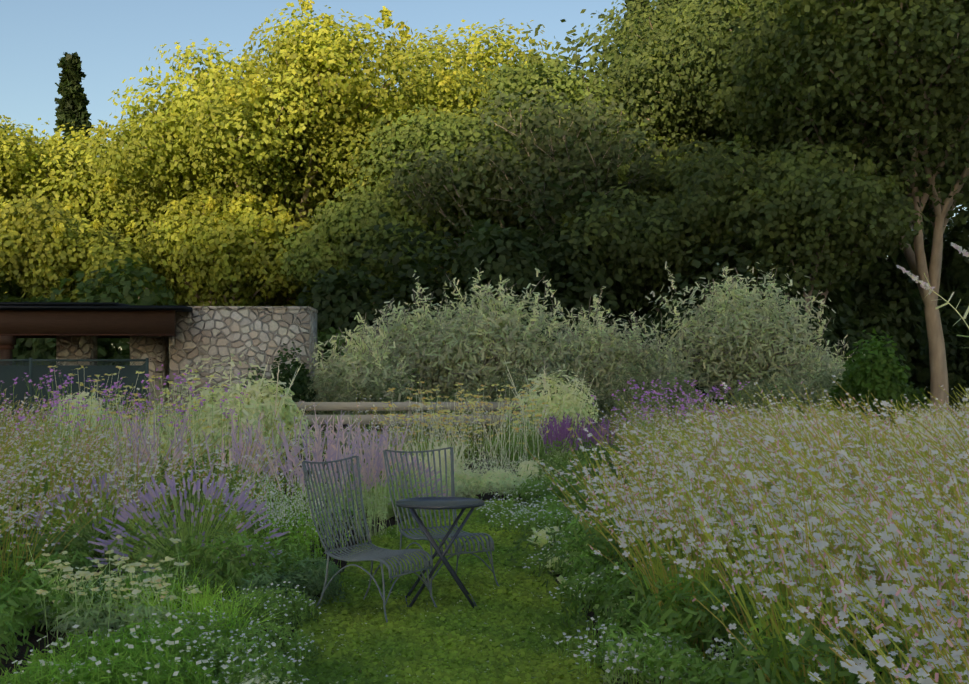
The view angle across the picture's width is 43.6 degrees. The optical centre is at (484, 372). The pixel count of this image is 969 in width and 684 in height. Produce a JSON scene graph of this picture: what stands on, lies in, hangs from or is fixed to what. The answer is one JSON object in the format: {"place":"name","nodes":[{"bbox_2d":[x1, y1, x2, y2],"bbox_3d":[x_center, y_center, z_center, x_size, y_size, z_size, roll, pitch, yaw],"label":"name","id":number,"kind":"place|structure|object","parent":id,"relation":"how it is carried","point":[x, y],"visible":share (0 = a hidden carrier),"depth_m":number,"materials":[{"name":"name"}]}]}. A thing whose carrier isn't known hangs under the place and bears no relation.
{"place":"outdoors","nodes":[
{"label":"outdoors","id":0,"kind":"place"},
{"bbox_2d":[0,354,968,683],"bbox_3d":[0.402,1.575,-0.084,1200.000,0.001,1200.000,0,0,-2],"label":"ground","id":1,"kind":"structure","parent":0,"point":[40,644],"depth_m":9.64,"materials":[{"name":"green plant"}]},
{"bbox_2d":[0,115,80,208],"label":"oak tree","id":2,"kind":"object","parent":1,"relation":"on","point":[13,158],"visible":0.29,"depth_m":58.60,"materials":[{"name":"green plant"}]},
{"bbox_2d":[53,52,92,148],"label":"conifer tree","id":3,"kind":"object","parent":1,"relation":"on","point":[73,102],"visible":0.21,"depth_m":76.69,"materials":[{"name":"green plant"}]},
{"bbox_2d":[0,195,147,301],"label":"oak tree","id":4,"kind":"object","parent":1,"relation":"on","point":[44,249],"visible":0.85,"depth_m":51.16,"materials":[{"name":"green plant"}]},
{"bbox_2d":[0,358,148,445],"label":"chain link fence","id":5,"kind":"object","parent":1,"relation":"on","point":[11,372],"visible":0.29,"depth_m":24.17,"materials":[{"name":"grey metal"}]},
{"bbox_2d":[0,302,192,364],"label":"pergola","id":6,"kind":"object","parent":1,"relation":"on","point":[55,319],"visible":0.67,"depth_m":26.88,"materials":[{"name":"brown wood"}]},
{"bbox_2d":[0,121,201,348],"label":"oak tree","id":7,"kind":"object","parent":1,"relation":"on","point":[72,179],"visible":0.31,"depth_m":59.45,"materials":[{"name":"green plant"}]},
{"bbox_2d":[137,278,176,304],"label":"tree","id":8,"kind":"object","parent":1,"relation":"on","point":[163,298],"depth_m":86.78,"materials":[{"name":"green plant"}]},
{"bbox_2d":[167,280,205,305],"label":"tree","id":9,"kind":"object","parent":1,"relation":"on","point":[175,302],"visible":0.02,"depth_m":92.03,"materials":[{"name":"green plant"}]},
{"bbox_2d":[56,306,317,429],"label":"stone wall","id":10,"kind":"structure","parent":1,"relation":"on","point":[259,334],"depth_m":27.76,"materials":[{"name":"beige stone"}]},
{"bbox_2d":[126,190,320,305],"bbox_3d":[-11.979,-3.338,55.816,10.577,10.040,9.555,0,0,-2],"label":"oak tree","id":11,"kind":"object","parent":1,"relation":"on","point":[230,257],"visible":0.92,"depth_m":53.54,"materials":[{"name":"green plant"}]},
{"bbox_2d":[76,0,442,296],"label":"oak tree","id":12,"kind":"object","parent":1,"relation":"on","point":[215,132],"visible":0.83,"depth_m":54.28,"materials":[{"name":"green plant"}]},
{"bbox_2d":[296,312,420,430],"bbox_3d":[-2.864,0.152,27.340,2.793,3.050,3.047,0,0,-30],"label":"shrub","id":13,"kind":"object","parent":1,"relation":"on","point":[373,363],"visible":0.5,"depth_m":26.80,"materials":[{"name":"green plant"}]},
{"bbox_2d":[276,169,462,320],"bbox_3d":[-4.949,-3.527,52.469,8.147,10.429,8.343,0,0,-2],"label":"oak tree","id":14,"kind":"object","parent":1,"relation":"on","point":[337,233],"visible":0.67,"depth_m":50.32,"materials":[{"name":"green plant"}]},
{"bbox_2d":[295,401,523,454],"bbox_3d":[-1.440,1.055,23.346,4.350,1.040,0.950,0,0,-2],"label":"wood rail fence","id":15,"kind":"object","parent":1,"relation":"on","point":[343,406],"visible":0.29,"depth_m":22.86,"materials":[{"name":"brown wood"}]},
{"bbox_2d":[355,270,500,426],"bbox_3d":[-1.289,-0.482,30.817,4.453,4.324,4.984,0,0,-2],"label":"shrub","id":16,"kind":"object","parent":1,"relation":"on","point":[402,339],"visible":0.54,"depth_m":30.10,"materials":[{"name":"green plant"}]},
{"bbox_2d":[274,18,593,302],"bbox_3d":[-2.146,-8.389,62.682,18.715,20.092,18.564,0,0,-2],"label":"oak tree","id":17,"kind":"object","parent":1,"relation":"on","point":[443,96],"visible":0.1,"depth_m":57.92,"materials":[{"name":"green plant"}]},
{"bbox_2d":[0,177,968,415],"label":"understory shrubs","id":18,"kind":"object","parent":1,"relation":"on","point":[883,294],"visible":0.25,"depth_m":46.08,"materials":[{"name":"green plant"}]},
{"bbox_2d":[405,259,594,401],"bbox_3d":[0.376,-0.535,29.941,4.728,4.435,5.051,0,0,-2],"label":"shrub","id":19,"kind":"object","parent":1,"relation":"on","point":[509,338],"visible":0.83,"depth_m":29.00,"materials":[{"name":"green plant"}]},
{"bbox_2d":[347,50,662,276],"bbox_3d":[1.273,-6.820,58.395,14.883,17.045,15.796,0,0,-2],"label":"oak tree","id":20,"kind":"object","parent":1,"relation":"on","point":[400,139],"visible":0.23,"depth_m":54.07,"materials":[{"name":"green plant"}]},
{"bbox_2d":[379,81,673,276],"bbox_3d":[1.290,-5.289,51.267,13.211,13.955,9.314,0,0,18],"label":"tree","id":21,"kind":"object","parent":1,"relation":"on","point":[594,163],"visible":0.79,"depth_m":49.35,"materials":[{"name":"green plant"}]},
{"bbox_2d":[237,328,933,444],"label":"evergreen shrubs","id":22,"kind":"object","parent":1,"relation":"on","point":[863,375],"visible":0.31,"depth_m":26.05,"materials":[{"name":"green plant"}]},
{"bbox_2d":[534,286,682,416],"bbox_3d":[3.087,-0.303,31.555,4.250,3.967,4.501,0,0,-2],"label":"shrub","id":23,"kind":"object","parent":1,"relation":"on","point":[608,354],"visible":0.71,"depth_m":30.85,"materials":[{"name":"green plant"}]},
{"bbox_2d":[518,0,705,386],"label":"tree","id":24,"kind":"object","parent":1,"relation":"on","point":[592,61],"visible":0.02,"depth_m":79.81,"materials":[{"name":"green plant"}]},
{"bbox_2d":[518,88,722,245],"bbox_3d":[7.615,-6.843,63.551,17.277,17.036,17.606,0,0,-2],"label":"oak tree","id":25,"kind":"object","parent":1,"relation":"on","point":[659,138],"visible":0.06,"depth_m":56.66,"materials":[{"name":"green plant"}]},
{"bbox_2d":[616,0,650,44],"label":"redwood tree","id":26,"kind":"object","parent":1,"relation":"on","point":[641,3],"visible":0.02,"depth_m":114.45,"materials":[{"name":"green plant"}]},
{"bbox_2d":[613,320,692,408],"bbox_3d":[5.132,0.019,38.118,3.010,3.321,3.744,0,0,19],"label":"shrub","id":27,"kind":"object","parent":1,"relation":"on","point":[666,355],"visible":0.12,"depth_m":37.76,"materials":[{"name":"green plant"}]},
{"bbox_2d":[345,359,968,683],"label":"vegetation","id":28,"kind":"object","parent":1,"relation":"on","point":[555,518],"visible":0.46,"depth_m":15.19,"materials":[{"name":"green plant"}]},
{"bbox_2d":[546,133,772,407],"bbox_3d":[7.532,-3.916,49.431,10.682,11.172,12.569,0,0,-2],"label":"oak tree","id":29,"kind":"object","parent":1,"relation":"on","point":[646,237],"visible":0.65,"depth_m":45.66,"materials":[{"name":"green plant"}]},
{"bbox_2d":[649,0,703,32],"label":"redwood tree","id":30,"kind":"object","parent":1,"relation":"on","point":[668,7],"depth_m":104.98,"materials":[{"name":"green plant"}]},
{"bbox_2d":[577,0,783,167],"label":"oak tree","id":31,"kind":"object","parent":1,"relation":"on","point":[643,32],"visible":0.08,"depth_m":56.70,"materials":[{"name":"green plant"}]},
{"bbox_2d":[634,261,839,415],"bbox_3d":[6.176,-0.586,30.268,5.037,4.526,5.250,0,0,-2],"label":"shrub","id":32,"kind":"object","parent":1,"relation":"on","point":[736,341],"visible":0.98,"depth_m":29.23,"materials":[{"name":"green plant"}]},
{"bbox_2d":[524,242,968,683],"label":"gaura","id":33,"kind":"object","parent":1,"relation":"on","point":[920,617],"visible":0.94,"depth_m":6.23,"materials":[{"name":"white plant"}]},
{"bbox_2d":[604,0,918,261],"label":"oak tree","id":34,"kind":"object","parent":1,"relation":"on","point":[709,46],"visible":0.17,"depth_m":52.28,"materials":[{"name":"green plant"}]},
{"bbox_2d":[671,140,929,415],"bbox_3d":[11.686,-3.509,45.250,9.498,10.403,8.195,0,0,43],"label":"oak tree","id":35,"kind":"object","parent":1,"relation":"on","point":[824,219],"visible":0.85,"depth_m":42.96,"materials":[{"name":"green plant"}]},
{"bbox_2d":[768,329,864,411],"bbox_3d":[9.700,0.121,35.198,3.311,3.120,3.124,0,0,-2],"label":"shrub","id":36,"kind":"object","parent":1,"relation":"on","point":[839,367],"visible":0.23,"depth_m":34.70,"materials":[{"name":"green plant"}]},
{"bbox_2d":[700,0,968,413],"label":"oak tree","id":37,"kind":"object","parent":1,"relation":"on","point":[902,98],"visible":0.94,"depth_m":43.58,"materials":[{"name":"green plant"}]},
{"bbox_2d":[0,0,968,349],"label":"sky","id":38,"kind":"structure","parent":0,"point":[112,39],"materials":[{"name":"blue"}]},
{"label":"lawn path","id":39,"kind":"structure","parent":0,"visible":0},
{"bbox_2d":[287,499,605,683],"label":"lawn","id":40,"kind":"structure","parent":39,"relation":"on","point":[508,630],"depth_m":7.38,"materials":[{"name":"green plant"}]},
{"bbox_2d":[302,455,436,622],"bbox_3d":[-0.745,1.072,7.861,0.712,1.014,0.609,0,0,30],"label":"garden chair","id":41,"kind":"object","parent":40,"relation":"on","point":[379,554],"visible":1,"depth_m":7.87,"materials":[{"name":"paint"}]},
{"bbox_2d":[395,497,483,607],"bbox_3d":[-0.300,1.223,8.148,0.600,0.716,0.600,0,0,-6],"label":"bistro table","id":42,"kind":"object","parent":40,"relation":"on","point":[440,503],"visible":0.94,"depth_m":7.98,"materials":[{"name":"paint"}]},
{"bbox_2d":[383,447,498,592],"bbox_3d":[-0.317,1.072,8.791,0.609,1.014,0.712,0,0,-34],"label":"garden chair","id":43,"kind":"object","parent":40,"relation":"on","point":[459,547],"visible":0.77,"depth_m":8.89,"materials":[{"name":"paint"}]}
]}

